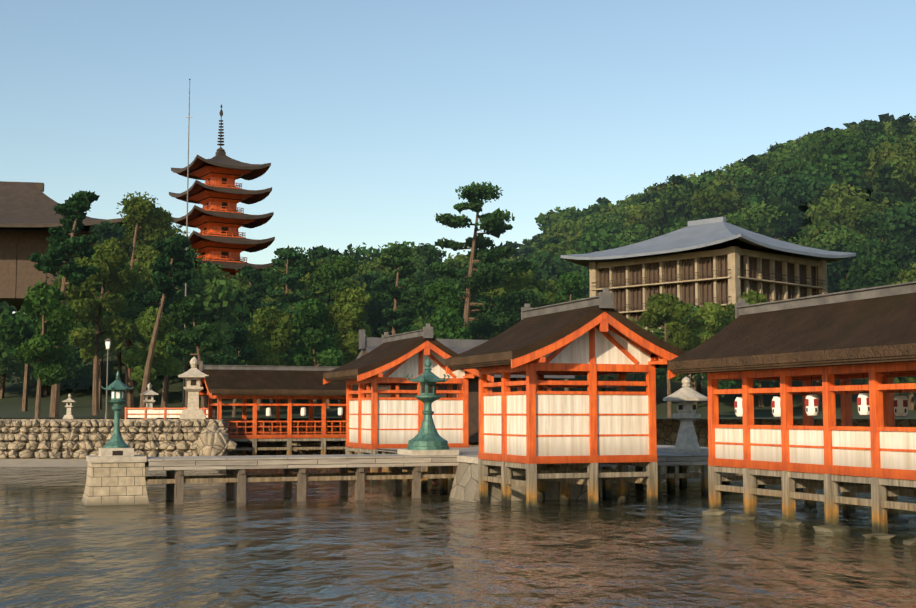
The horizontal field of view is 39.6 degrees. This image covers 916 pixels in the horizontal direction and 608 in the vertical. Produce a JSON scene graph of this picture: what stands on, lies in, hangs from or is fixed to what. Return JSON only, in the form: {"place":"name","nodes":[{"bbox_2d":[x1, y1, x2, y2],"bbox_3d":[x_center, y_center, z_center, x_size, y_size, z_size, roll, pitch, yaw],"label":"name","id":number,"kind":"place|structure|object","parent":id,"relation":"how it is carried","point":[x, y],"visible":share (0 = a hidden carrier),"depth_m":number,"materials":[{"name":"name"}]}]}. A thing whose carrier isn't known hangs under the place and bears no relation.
{"place":"outdoors","nodes":[
{"label":"outdoors","id":0,"kind":"place"},
{"bbox_2d":[0,458,87,466],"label":"stone ledge","id":1,"kind":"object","parent":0,"point":[38,462],"depth_m":87.80,"materials":[{"name":"grey stone"}]},
{"bbox_2d":[0,419,236,458],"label":"stone wall","id":2,"kind":"structure","parent":1,"relation":"on","point":[52,438],"depth_m":90.99,"materials":[{"name":"beige stone"}]},
{"bbox_2d":[15,181,767,418],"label":"tree","id":3,"kind":"object","parent":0,"point":[345,313],"depth_m":113.32,"materials":[{"name":"green plant"}]},
{"bbox_2d":[0,465,915,607],"bbox_3d":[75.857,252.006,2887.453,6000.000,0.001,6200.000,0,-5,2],"label":"sea water","id":4,"kind":"structure","parent":0,"point":[269,545],"depth_m":32.83,"materials":[{"name":"grey liquid"}]},
{"bbox_2d":[81,455,148,505],"bbox_3d":[-13.517,7.227,50.192,2.760,2.450,2.760,2,-5,-20],"label":"stone pedestal","id":5,"kind":"object","parent":4,"relation":"in","point":[116,480],"visible":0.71,"depth_m":49.25,"materials":[{"name":"stone"}]},
{"bbox_2d":[98,371,133,456],"bbox_3d":[-13.516,4.322,50.437,1.256,3.380,1.250,2,-5,-20],"label":"bronze lantern","id":6,"kind":"object","parent":5,"relation":"on","point":[116,445],"visible":1,"depth_m":50.22,"materials":[{"name":"metal"}]},
{"bbox_2d":[323,324,493,482],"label":"shrine pavilion","id":7,"kind":"structure","parent":4,"relation":"in","point":[374,421],"depth_m":66.48,"materials":[{"name":"white wood"}]},
{"bbox_2d":[145,445,803,503],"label":"deck pier","id":8,"kind":"structure","parent":4,"relation":"in","point":[422,475],"depth_m":52.49,"materials":[{"name":"wood"}]},
{"bbox_2d":[397,358,458,455],"bbox_3d":[-1.304,4.437,55.332,2.100,4.190,2.100,2,-5,-20],"label":"bronze lantern","id":9,"kind":"object","parent":8,"relation":"on","point":[427,439],"visible":1,"depth_m":54.90,"materials":[{"name":"metal"}]},
{"bbox_2d":[663,377,708,452],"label":"stone lantern","id":10,"kind":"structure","parent":8,"relation":"on","point":[686,397],"depth_m":57.98,"materials":[{"name":"stone"}]},
{"bbox_2d":[446,288,685,510],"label":"shrine pavilion","id":11,"kind":"structure","parent":4,"relation":"in","point":[532,430],"depth_m":47.92,"materials":[{"name":"white wood"}]},
{"bbox_2d":[667,281,915,544],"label":"corridor","id":12,"kind":"object","parent":4,"relation":"in","point":[829,339],"visible":0.98,"depth_m":40.16,"materials":[{"name":"brown wood"}]},
{"bbox_2d":[0,188,915,418],"bbox_3d":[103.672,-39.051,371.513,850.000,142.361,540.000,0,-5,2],"label":"hill terrain","id":13,"kind":"structure","parent":0,"point":[11,404],"depth_m":135.95,"materials":[{"name":"green plant"}]},
{"bbox_2d":[0,181,124,311],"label":"building","id":14,"kind":"structure","parent":13,"relation":"on","point":[29,217],"depth_m":175.73,"materials":[{"name":"brown wood"}]},
{"bbox_2d":[169,104,274,278],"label":"pagoda","id":15,"kind":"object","parent":13,"relation":"on","point":[218,219],"visible":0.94,"depth_m":174.91,"materials":[{"name":"wood"}]},
{"bbox_2d":[0,113,915,410],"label":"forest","id":16,"kind":"object","parent":13,"relation":"on","point":[828,171],"depth_m":212.45,"materials":[{"name":"green plant"}]},
{"bbox_2d":[561,217,855,378],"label":"temple hall","id":17,"kind":"structure","parent":13,"relation":"on","point":[719,260],"depth_m":170.78,"materials":[{"name":"beige wood"}]},
{"bbox_2d":[0,418,915,455],"bbox_3d":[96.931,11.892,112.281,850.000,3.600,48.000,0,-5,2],"label":"ground","id":18,"kind":"structure","parent":0,"point":[667,430],"depth_m":107.56,"materials":[{"name":"soil"}]},
{"bbox_2d":[62,394,76,418],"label":"stone lantern","id":19,"kind":"object","parent":18,"relation":"on","point":[69,401],"visible":1,"depth_m":98.72,"materials":[{"name":"stone"}]},
{"bbox_2d":[104,338,111,418],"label":"street lamp","id":20,"kind":"object","parent":18,"relation":"on","point":[108,341],"visible":1,"depth_m":96.02,"materials":[{"name":"silver metal"}]},
{"bbox_2d":[140,383,158,418],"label":"stone lantern","id":21,"kind":"object","parent":18,"relation":"on","point":[149,394],"visible":0.81,"depth_m":99.52,"materials":[{"name":"stone"}]},
{"bbox_2d":[125,407,214,418],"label":"fence","id":22,"kind":"object","parent":18,"relation":"on","point":[145,413],"visible":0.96,"depth_m":96.74,"materials":[{"name":"white wood"}]},
{"bbox_2d":[182,79,191,409],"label":"tall pole","id":23,"kind":"object","parent":18,"relation":"on","point":[184,360],"visible":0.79,"depth_m":113.10,"materials":[{"name":"silver metal"}]},
{"bbox_2d":[178,357,208,418],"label":"stone lantern","id":24,"kind":"object","parent":18,"relation":"on","point":[193,375],"visible":1,"depth_m":93.73,"materials":[{"name":"stone"}]},
{"bbox_2d":[199,361,478,455],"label":"corridor","id":25,"kind":"object","parent":18,"relation":"on","point":[219,383],"visible":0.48,"depth_m":94.58,"materials":[{"name":"brown wood"}]},
{"bbox_2d":[356,329,574,441],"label":"tiled hall","id":26,"kind":"structure","parent":18,"relation":"on","point":[369,344],"depth_m":82.28,"materials":[{"name":"grey tile"}]},
{"bbox_2d":[0,0,915,313],"label":"sky","id":27,"kind":"structure","parent":0,"point":[368,117],"materials":[{"name":"blue"}]}
]}

